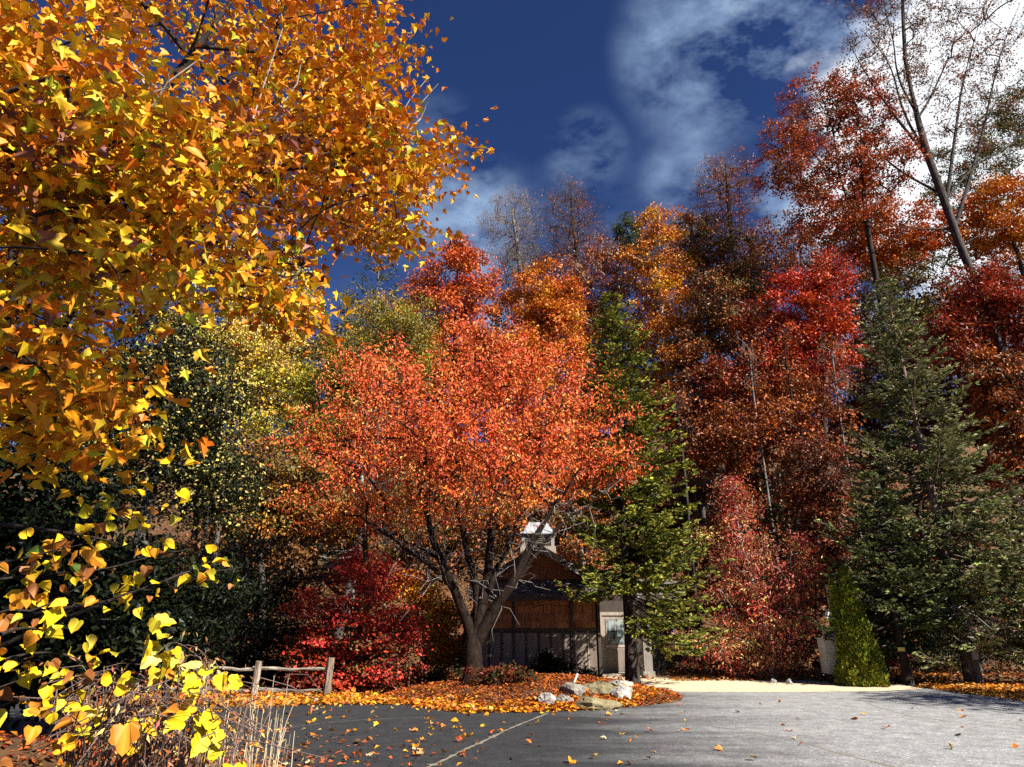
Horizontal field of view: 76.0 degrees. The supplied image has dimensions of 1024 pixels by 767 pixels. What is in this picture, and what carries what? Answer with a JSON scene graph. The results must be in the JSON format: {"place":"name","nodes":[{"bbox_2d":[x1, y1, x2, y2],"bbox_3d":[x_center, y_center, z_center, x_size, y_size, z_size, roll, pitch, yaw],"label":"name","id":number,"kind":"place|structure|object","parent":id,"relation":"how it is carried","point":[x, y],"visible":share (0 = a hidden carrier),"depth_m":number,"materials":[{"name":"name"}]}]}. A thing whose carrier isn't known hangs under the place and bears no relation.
{"place":"outdoors","nodes":[
{"label":"outdoors","id":0,"kind":"place"},
{"bbox_2d":[0,0,1023,452],"label":"sky","id":1,"kind":"structure","parent":0,"point":[626,97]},
{"bbox_2d":[2,431,1023,697],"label":"ground","id":2,"kind":"structure","parent":0,"point":[156,531],"depth_m":44.66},
{"bbox_2d":[0,434,214,735],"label":"rhododendron bush","id":3,"kind":"object","parent":2,"relation":"on","point":[106,629],"visible":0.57,"depth_m":10.69,"materials":[{"name":"green plant"}]},
{"bbox_2d":[56,327,190,548],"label":"oak tree","id":4,"kind":"object","parent":2,"relation":"on","point":[103,350],"visible":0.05,"depth_m":42.41,"materials":[{"name":"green plant"}]},
{"bbox_2d":[0,737,264,766],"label":"grassy bank","id":5,"kind":"structure","parent":2,"relation":"on","point":[14,746],"depth_m":5.61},
{"bbox_2d":[0,477,240,766],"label":"redbud sapling","id":6,"kind":"object","parent":5,"relation":"on","point":[26,597],"visible":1,"depth_m":2.22,"materials":[{"name":"yellow plant"}]},
{"bbox_2d":[0,613,326,766],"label":"bramble bush","id":7,"kind":"object","parent":5,"relation":"on","point":[130,739],"visible":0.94,"depth_m":4.38,"materials":[{"name":"yellow plant"}]},
{"bbox_2d":[197,674,296,766],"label":"dry grass","id":8,"kind":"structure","parent":5,"relation":"on","point":[245,751],"depth_m":5.51,"materials":[{"name":"beige plant"}]},
{"bbox_2d":[0,0,496,501],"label":"maple tree","id":9,"kind":"object","parent":5,"relation":"on","point":[136,155],"visible":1,"depth_m":4.27,"materials":[{"name":"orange plant"}]},
{"bbox_2d":[39,295,285,706],"bbox_3d":[-9.058,2.555,16.665,6.623,10.302,4.572,0,-21,0],"label":"holly tree","id":10,"kind":"object","parent":2,"relation":"on","point":[205,503],"visible":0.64,"depth_m":16.76,"materials":[{"name":"green plant"}]},
{"bbox_2d":[107,276,238,574],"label":"oak tree","id":11,"kind":"object","parent":2,"relation":"on","point":[140,307],"visible":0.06,"depth_m":49.73,"materials":[{"name":"yellow plant"}]},
{"bbox_2d":[96,534,273,700],"bbox_3d":[-6.120,4.543,12.136,3.197,3.426,2.499,0,-21,0],"label":"rhododendron bush","id":12,"kind":"object","parent":2,"relation":"on","point":[206,599],"visible":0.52,"depth_m":12.19,"materials":[{"name":"green plant"}]},
{"bbox_2d":[146,372,295,611],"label":"oak tree","id":13,"kind":"object","parent":2,"relation":"on","point":[227,427],"visible":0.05,"depth_m":37.72,"materials":[{"name":"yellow plant"}]},
{"bbox_2d":[158,290,299,586],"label":"oak tree","id":14,"kind":"object","parent":2,"relation":"on","point":[213,306],"visible":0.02,"depth_m":49.25,"materials":[{"name":"yellow plant"}]},
{"bbox_2d":[134,657,334,695],"bbox_3d":[-7.362,7.783,17.271,5.279,1.061,0.233,0,-21,0],"label":"split rail fence","id":15,"kind":"object","parent":2,"relation":"on","point":[257,668],"visible":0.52,"depth_m":17.25,"materials":[{"name":"wood"}]},
{"bbox_2d":[144,520,330,687],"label":"hemlock tree","id":16,"kind":"object","parent":2,"relation":"on","point":[244,652],"visible":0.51,"depth_m":20.88,"materials":[{"name":"green plant"}]},
{"bbox_2d":[0,721,478,766],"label":"leaf litter","id":17,"kind":"object","parent":2,"relation":"on","point":[16,735],"visible":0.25,"depth_m":6.23,"materials":[{"name":"plant"}]},
{"bbox_2d":[169,486,321,655],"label":"oak tree","id":18,"kind":"object","parent":2,"relation":"on","point":[295,556],"visible":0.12,"depth_m":32.43,"materials":[{"name":"green plant"}]},
{"bbox_2d":[183,237,332,638],"bbox_3d":[-13.236,2.338,32.135,7.587,21.568,5.111,0,-21,0],"label":"birch tree","id":19,"kind":"object","parent":2,"relation":"on","point":[272,364],"visible":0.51,"depth_m":32.78,"materials":[{"name":"yellow plant"}]},
{"bbox_2d":[216,324,346,574],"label":"oak tree","id":20,"kind":"object","parent":2,"relation":"on","point":[293,349],"visible":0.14,"depth_m":46.25,"materials":[{"name":"brown plant"}]},
{"bbox_2d":[214,426,362,658],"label":"beech tree","id":21,"kind":"object","parent":2,"relation":"on","point":[275,455],"visible":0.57,"depth_m":26.54,"materials":[{"name":"brown plant"}]},
{"bbox_2d":[243,286,452,647],"bbox_3d":[-8.307,3.950,32.927,10.703,19.062,6.257,0,-21,0],"label":"beech tree","id":22,"kind":"object","parent":2,"relation":"on","point":[397,325],"visible":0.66,"depth_m":33.83,"materials":[{"name":"yellow plant"}]},
{"bbox_2d":[291,285,405,528],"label":"oak tree","id":23,"kind":"object","parent":2,"relation":"on","point":[344,311],"visible":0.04,"depth_m":56.37,"materials":[{"name":"green plant"}]},
{"bbox_2d":[262,558,447,692],"bbox_3d":[-4.505,7.142,19.455,5.317,3.780,3.716,0,-21,0],"label":"burning bush","id":24,"kind":"object","parent":2,"relation":"on","point":[350,667],"visible":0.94,"depth_m":19.09,"materials":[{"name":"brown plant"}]},
{"bbox_2d":[294,244,415,627],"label":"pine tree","id":25,"kind":"object","parent":2,"relation":"on","point":[381,277],"visible":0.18,"depth_m":40.13,"materials":[{"name":"green plant"}]},
{"bbox_2d":[313,482,405,686],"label":"beech tree","id":26,"kind":"object","parent":2,"relation":"on","point":[363,543],"visible":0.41,"depth_m":21.43,"materials":[{"name":"orange plant"}]},
{"bbox_2d":[288,403,439,547],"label":"oak tree","id":27,"kind":"object","parent":2,"relation":"on","point":[394,491],"visible":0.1,"depth_m":41.86,"materials":[{"name":"brown plant"}]},
{"bbox_2d":[317,544,420,673],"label":"tree","id":28,"kind":"object","parent":2,"relation":"on","point":[382,573],"visible":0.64,"depth_m":22.47,"materials":[{"name":"brown plant"}]},
{"bbox_2d":[382,569,471,671],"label":"maple tree","id":29,"kind":"object","parent":2,"relation":"on","point":[442,655],"visible":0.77,"depth_m":25.19,"materials":[{"name":"brown plant"}]},
{"bbox_2d":[376,264,477,509],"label":"oak tree","id":30,"kind":"object","parent":2,"relation":"on","point":[404,287],"visible":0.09,"depth_m":63.28,"materials":[{"name":"brown plant"}]},
{"bbox_2d":[369,354,507,578],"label":"oak tree","id":31,"kind":"object","parent":2,"relation":"on","point":[448,409],"visible":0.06,"depth_m":44.99,"materials":[{"name":"brown plant"}]},
{"bbox_2d":[340,475,559,659],"bbox_3d":[-2.905,8.748,31.813,11.198,8.803,5.740,0,-21,0],"label":"oak tree","id":32,"kind":"object","parent":2,"relation":"on","point":[452,544],"visible":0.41,"depth_m":31.69,"materials":[{"name":"brown plant"}]},
{"bbox_2d":[399,228,527,584],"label":"maple tree","id":33,"kind":"object","parent":2,"relation":"on","point":[463,261],"visible":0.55,"depth_m":47.00,"materials":[{"name":"brown plant"}]},
{"bbox_2d":[442,321,567,529],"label":"oak tree","id":34,"kind":"object","parent":2,"relation":"on","point":[504,478],"visible":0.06,"depth_m":54.15,"materials":[{"name":"brown plant"}]},
{"bbox_2d":[470,181,557,519],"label":"ash tree","id":35,"kind":"object","parent":2,"relation":"on","point":[517,257],"visible":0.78,"depth_m":64.46,"materials":[{"name":"grey plant"}]},
{"bbox_2d":[13,544,1023,694],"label":"leaf litter","id":36,"kind":"object","parent":2,"relation":"on","point":[997,677],"visible":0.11,"depth_m":23.88,"materials":[{"name":"plant"}]},
{"bbox_2d":[42,461,1023,672],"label":"undergrowth","id":37,"kind":"object","parent":2,"relation":"on","point":[677,631],"visible":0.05,"depth_m":37.80,"materials":[{"name":"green plant"}]},
{"bbox_2d":[386,672,683,709],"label":"leaf litter","id":38,"kind":"object","parent":2,"relation":"on","point":[532,686],"visible":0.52,"depth_m":15.98,"materials":[{"name":"plant"}]},
{"bbox_2d":[402,658,482,686],"bbox_3d":[-2.083,8.328,18.672,1.974,0.886,1.704,-11,-23,27],"label":"evergreen shrub","id":39,"kind":"object","parent":38,"relation":"on","point":[439,674],"visible":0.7,"depth_m":18.50,"materials":[{"name":"green plant"}]},
{"bbox_2d":[259,290,658,683],"bbox_3d":[-1.366,2.870,19.506,9.675,11.006,9.318,-12,-24,30],"label":"cherry tree","id":40,"kind":"object","parent":38,"relation":"on","point":[476,628],"visible":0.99,"depth_m":18.67,"materials":[{"name":"orange plant"}]},
{"bbox_2d":[463,662,542,686],"bbox_3d":[-0.256,7.338,16.463,1.917,0.655,1.170,-6,-21,16],"label":"evergreen shrub","id":41,"kind":"object","parent":38,"relation":"on","point":[500,675],"visible":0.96,"depth_m":16.33,"materials":[{"name":"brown plant"}]},
{"bbox_2d":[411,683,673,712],"bbox_3d":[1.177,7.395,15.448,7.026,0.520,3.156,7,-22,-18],"label":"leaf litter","id":42,"kind":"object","parent":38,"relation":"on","point":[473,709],"visible":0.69,"depth_m":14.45,"materials":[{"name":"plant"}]},
{"bbox_2d":[524,648,601,676],"bbox_3d":[1.570,9.172,21.060,2.718,1.262,1.643,0,-21,0],"label":"evergreen shrub","id":43,"kind":"object","parent":38,"relation":"on","point":[553,665],"visible":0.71,"depth_m":20.95,"materials":[{"name":"green plant"}]},
{"bbox_2d":[558,682,586,697],"bbox_3d":[1.467,7.348,15.582,0.659,0.474,0.752,17,-27,-38],"label":"boulder","id":44,"kind":"object","parent":38,"relation":"on","point":[574,688],"visible":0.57,"depth_m":15.34,"materials":[{"name":"stone"}]},
{"bbox_2d":[575,696,622,710],"bbox_3d":[1.851,7.103,14.477,1.093,0.347,0.916,-6,-21,16],"label":"boulder","id":45,"kind":"object","parent":38,"relation":"on","point":[593,703],"visible":0.77,"depth_m":14.23,"materials":[{"name":"stone"}]},
{"bbox_2d":[582,680,617,695],"bbox_3d":[2.167,7.435,15.744,1.205,0.554,0.767,7,-22,-18],"label":"boulder","id":46,"kind":"object","parent":38,"relation":"on","point":[600,687],"visible":0.5,"depth_m":15.62,"materials":[{"name":"stone"}]},
{"bbox_2d":[551,290,734,683],"bbox_3d":[3.970,2.860,21.798,5.521,13.210,5.214,0,-21,0],"label":"spruce tree","id":47,"kind":"object","parent":38,"relation":"on","point":[622,528],"visible":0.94,"depth_m":20.77,"materials":[{"name":"green plant"}]},
{"bbox_2d":[484,245,592,492],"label":"oak tree","id":48,"kind":"object","parent":2,"relation":"on","point":[497,316],"visible":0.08,"depth_m":69.62,"materials":[{"name":"brown plant"}]},
{"bbox_2d":[492,253,595,521],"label":"maple tree","id":49,"kind":"object","parent":2,"relation":"on","point":[562,315],"visible":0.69,"depth_m":43.55,"materials":[{"name":"brown plant"}]},
{"bbox_2d":[467,522,682,677],"bbox_3d":[2.253,8.567,26.083,7.669,5.720,6.937,0,-21,0],"label":"cabin","id":50,"kind":"object","parent":2,"relation":"on","point":[553,618],"visible":0.46,"depth_m":23.53,"materials":[{"name":"brown wood"}]},
{"bbox_2d":[602,616,624,672],"bbox_3d":[3.920,9.878,24.729,0.990,2.115,0.072,0,-20,0],"label":"door","id":51,"kind":"structure","parent":50,"relation":"in","point":[612,627],"depth_m":24.73,"materials":[{"name":"white glass"}]},
{"bbox_2d":[533,170,632,458],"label":"ash tree","id":52,"kind":"object","parent":2,"relation":"on","point":[575,236],"visible":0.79,"depth_m":62.64,"materials":[{"name":"brown plant"}]},
{"bbox_2d":[518,346,648,565],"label":"oak tree","id":53,"kind":"object","parent":2,"relation":"on","point":[581,389],"visible":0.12,"depth_m":45.43,"materials":[{"name":"brown plant"}]},
{"bbox_2d":[536,461,639,578],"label":"oak tree","id":54,"kind":"object","parent":2,"relation":"on","point":[570,542],"visible":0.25,"depth_m":28.57,"materials":[{"name":"orange plant"}]},
{"bbox_2d":[550,230,643,548],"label":"oak tree","id":55,"kind":"object","parent":2,"relation":"on","point":[602,268],"visible":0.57,"depth_m":53.80,"materials":[{"name":"orange plant"}]},
{"bbox_2d":[553,279,683,459],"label":"oak tree","id":56,"kind":"object","parent":2,"relation":"on","point":[635,312],"visible":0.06,"depth_m":60.83,"materials":[{"name":"brown plant"}]},
{"bbox_2d":[607,211,657,461],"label":"pine tree","id":57,"kind":"object","parent":2,"relation":"on","point":[620,231],"visible":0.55,"depth_m":67.02,"materials":[{"name":"brown plant"}]},
{"bbox_2d":[578,338,709,483],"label":"oak tree","id":58,"kind":"object","parent":2,"relation":"on","point":[651,379],"visible":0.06,"depth_m":52.63,"materials":[{"name":"brown plant"}]},
{"bbox_2d":[586,472,738,637],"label":"oak tree","id":59,"kind":"object","parent":2,"relation":"on","point":[700,564],"visible":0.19,"depth_m":35.25,"materials":[{"name":"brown plant"}]},
{"bbox_2d":[614,201,723,572],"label":"tulip tree","id":60,"kind":"object","parent":2,"relation":"on","point":[662,283],"visible":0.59,"depth_m":50.22,"materials":[{"name":"orange plant"}]},
{"bbox_2d":[616,220,730,492],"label":"oak tree","id":61,"kind":"object","parent":2,"relation":"on","point":[647,297],"visible":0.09,"depth_m":69.29,"materials":[{"name":"brown plant"}]},
{"bbox_2d":[646,386,711,669],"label":"sapling","id":62,"kind":"object","parent":2,"relation":"on","point":[686,401],"visible":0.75,"depth_m":32.02,"materials":[{"name":"brown plant"}]},
{"bbox_2d":[636,362,775,589],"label":"oak tree","id":63,"kind":"object","parent":2,"relation":"on","point":[670,425],"visible":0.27,"depth_m":41.93,"materials":[{"name":"brown plant"}]},
{"bbox_2d":[660,207,768,516],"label":"oak tree","id":64,"kind":"object","parent":2,"relation":"on","point":[702,226],"visible":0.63,"depth_m":56.90,"materials":[{"name":"brown plant"}]},
{"bbox_2d":[653,251,788,577],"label":"oak tree","id":65,"kind":"object","parent":2,"relation":"on","point":[721,315],"visible":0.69,"depth_m":46.93,"materials":[{"name":"brown plant"}]},
{"bbox_2d":[683,145,769,508],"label":"hickory tree","id":66,"kind":"object","parent":2,"relation":"on","point":[729,215],"visible":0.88,"depth_m":61.34,"materials":[{"name":"brown plant"}]},
{"bbox_2d":[711,472,752,677],"bbox_3d":[8.322,6.825,24.044,1.524,7.461,1.418,0,-21,0],"label":"sourwood shrub","id":67,"kind":"object","parent":2,"relation":"on","point":[733,506],"visible":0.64,"depth_m":24.83,"materials":[{"name":"brown plant"}]},
{"bbox_2d":[686,295,804,599],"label":"maple tree","id":68,"kind":"object","parent":2,"relation":"on","point":[720,370],"visible":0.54,"depth_m":41.37,"materials":[{"name":"brown plant"}]},
{"bbox_2d":[673,472,829,679],"bbox_3d":[8.833,7.007,24.130,6.349,7.565,4.688,0,-21,0],"label":"sourwood shrub","id":69,"kind":"object","parent":2,"relation":"on","point":[786,595],"visible":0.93,"depth_m":23.40,"materials":[{"name":"red plant"}]},
{"bbox_2d":[683,224,837,487],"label":"oak tree","id":70,"kind":"object","parent":2,"relation":"on","point":[769,247],"visible":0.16,"depth_m":66.66,"materials":[{"name":"brown plant"}]},
{"bbox_2d":[731,326,790,655],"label":"sapling","id":71,"kind":"object","parent":2,"relation":"on","point":[752,355],"visible":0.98,"depth_m":35.75,"materials":[{"name":"red plant"}]},
{"bbox_2d":[607,674,921,691],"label":"gravel drive","id":72,"kind":"structure","parent":2,"relation":"on","point":[729,685],"depth_m":19.84,"materials":[{"name":"gravel"}]},
{"bbox_2d":[827,565,890,687],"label":"arborvitae","id":73,"kind":"object","parent":72,"relation":"on","point":[846,607],"visible":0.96,"depth_m":20.39,"materials":[{"name":"green plant"}]},
{"bbox_2d":[673,369,866,649],"bbox_3d":[13.666,6.061,33.995,10.093,14.616,5.365,0,-21,0],"label":"maple tree","id":74,"kind":"object","parent":2,"relation":"on","point":[716,432],"visible":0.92,"depth_m":34.74,"materials":[{"name":"brown plant"}]},
{"bbox_2d":[701,460,848,598],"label":"oak tree","id":75,"kind":"object","parent":2,"relation":"on","point":[759,473],"visible":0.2,"depth_m":36.93,"materials":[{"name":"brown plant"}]},
{"bbox_2d":[747,503,822,675],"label":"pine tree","id":76,"kind":"object","parent":2,"relation":"on","point":[772,528],"visible":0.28,"depth_m":26.30,"materials":[{"name":"red plant"}]},
{"bbox_2d":[761,321,829,623],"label":"sapling","id":77,"kind":"object","parent":2,"relation":"on","point":[786,367],"visible":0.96,"depth_m":35.36,"materials":[{"name":"red plant"}]},
{"bbox_2d":[730,243,873,523],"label":"maple tree","id":78,"kind":"object","parent":2,"relation":"on","point":[815,299],"visible":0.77,"depth_m":41.04,"materials":[{"name":"brown plant"}]},
{"bbox_2d":[737,184,876,480],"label":"oak tree","id":79,"kind":"object","parent":2,"relation":"on","point":[803,239],"visible":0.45,"depth_m":69.16,"materials":[{"name":"brown plant"}]},
{"bbox_2d":[787,531,834,679],"bbox_3d":[11.040,7.953,23.713,1.645,5.120,1.276,0,-21,0],"label":"sourwood shrub","id":80,"kind":"object","parent":2,"relation":"on","point":[811,564],"visible":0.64,"depth_m":24.14,"materials":[{"name":"brown plant"}]},
{"bbox_2d":[671,669,953,682],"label":"leaf litter","id":81,"kind":"object","parent":2,"relation":"on","point":[944,676],"visible":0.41,"depth_m":23.65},
{"bbox_2d":[768,427,883,595],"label":"dogwood tree","id":82,"kind":"object","parent":2,"relation":"on","point":[814,494],"visible":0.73,"depth_m":28.71,"materials":[{"name":"brown plant"}]},
{"bbox_2d":[815,628,836,682],"bbox_3d":[10.574,8.928,21.537,0.790,1.760,0.560,0,-21,0],"label":"utility cabinet","id":83,"kind":"object","parent":2,"relation":"on","point":[827,649],"visible":0.37,"depth_m":21.40,"materials":[{"name":"metal"}]},
{"bbox_2d":[802,329,878,637],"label":"sapling","id":84,"kind":"object","parent":2,"relation":"on","point":[834,377],"visible":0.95,"depth_m":34.87,"materials":[{"name":"red plant"}]},
{"bbox_2d":[747,58,939,568],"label":"oak tree","id":85,"kind":"object","parent":2,"relation":"on","point":[802,142],"visible":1,"depth_m":48.50,"materials":[{"name":"red plant"}]},
{"bbox_2d":[783,247,924,502],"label":"oak tree","id":86,"kind":"object","parent":2,"relation":"on","point":[853,301],"visible":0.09,"depth_m":59.39,"materials":[{"name":"brown plant"}]},
{"bbox_2d":[802,345,936,550],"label":"oak tree","id":87,"kind":"object","parent":2,"relation":"on","point":[869,424],"visible":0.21,"depth_m":45.25,"materials":[{"name":"brown plant"}]},
{"bbox_2d":[808,175,974,322],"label":"maple tree","id":88,"kind":"object","parent":2,"relation":"on","point":[887,256],"visible":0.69,"depth_m":53.52,"materials":[{"name":"brown plant"}]},
{"bbox_2d":[836,244,959,534],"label":"oak tree","id":89,"kind":"object","parent":2,"relation":"on","point":[928,305],"visible":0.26,"depth_m":50.19,"materials":[{"name":"brown plant"}]},
{"bbox_2d":[799,469,999,686],"bbox_3d":[12.347,6.254,21.555,5.451,6.882,5.006,0,-21,0],"label":"spruce tree","id":90,"kind":"object","parent":2,"relation":"on","point":[900,617],"visible":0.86,"depth_m":21.04,"materials":[{"name":"green plant"}]},
{"bbox_2d":[794,277,1023,682],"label":"spruce tree","id":91,"kind":"object","parent":2,"relation":"on","point":[985,574],"visible":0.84,"depth_m":22.89,"materials":[{"name":"green plant"}]},
{"bbox_2d":[841,322,993,549],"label":"oak tree","id":92,"kind":"object","parent":2,"relation":"on","point":[913,362],"visible":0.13,"depth_m":43.57,"materials":[{"name":"brown plant"}]},
{"bbox_2d":[823,0,1023,426],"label":"hickory tree","id":93,"kind":"object","parent":2,"relation":"on","point":[944,196],"visible":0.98,"depth_m":50.29,"materials":[{"name":"brown plant"}]},
{"bbox_2d":[850,68,1023,295],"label":"tree","id":94,"kind":"object","parent":2,"relation":"on","point":[1003,128],"visible":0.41,"depth_m":62.94,"materials":[{"name":"brown plant"}]},
{"bbox_2d":[862,473,1023,674],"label":"hemlock tree","id":95,"kind":"object","parent":2,"relation":"on","point":[982,659],"visible":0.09,"depth_m":25.99,"materials":[{"name":"green plant"}]},
{"bbox_2d":[898,259,1012,513],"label":"oak tree","id":96,"kind":"object","parent":2,"relation":"on","point":[933,283],"visible":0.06,"depth_m":57.48,"materials":[{"name":"brown plant"}]},
{"bbox_2d":[912,254,1023,455],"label":"maple tree","id":97,"kind":"object","parent":2,"relation":"on","point":[1004,301],"visible":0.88,"depth_m":39.39,"materials":[{"name":"brown plant"}]},
{"bbox_2d":[913,391,1023,543],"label":"oak tree","id":98,"kind":"object","parent":2,"relation":"on","point":[978,469],"visible":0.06,"depth_m":44.11,"materials":[{"name":"brown plant"}]},
{"bbox_2d":[916,679,1023,700],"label":"leaf litter","id":99,"kind":"object","parent":2,"relation":"on","point":[1007,691],"visible":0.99,"depth_m":18.63,"materials":[{"name":"plant"}]},
{"bbox_2d":[919,330,1023,464],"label":"oak tree","id":100,"kind":"object","parent":2,"relation":"on","point":[965,412],"visible":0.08,"depth_m":41.96,"materials":[{"name":"brown plant"}]},
{"bbox_2d":[931,169,1023,278],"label":"maple tree","id":101,"kind":"object","parent":2,"relation":"on","point":[994,217],"visible":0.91,"depth_m":52.24,"materials":[{"name":"brown plant"}]},
{"bbox_2d":[952,341,1023,517],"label":"beech tree","id":102,"kind":"object","parent":2,"relation":"on","point":[991,374],"visible":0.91,"depth_m":34.50,"materials":[{"name":"brown plant"}]},
{"bbox_2d":[961,230,1023,345],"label":"oak tree","id":103,"kind":"object","parent":2,"relation":"on","point":[1017,272],"visible":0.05,"depth_m":63.55,"materials":[{"name":"brown plant"}]},
{"bbox_2d":[9,689,1023,766],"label":"asphalt","id":104,"kind":"structure","parent":0,"point":[829,731],"depth_m":11.10,"materials":[{"name":"asphalt"}]},
{"bbox_2d":[13,688,490,709],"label":"leaf litter","id":105,"kind":"object","parent":104,"relation":"on","point":[361,699],"visible":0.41,"depth_m":15.76,"materials":[{"name":"plant"}]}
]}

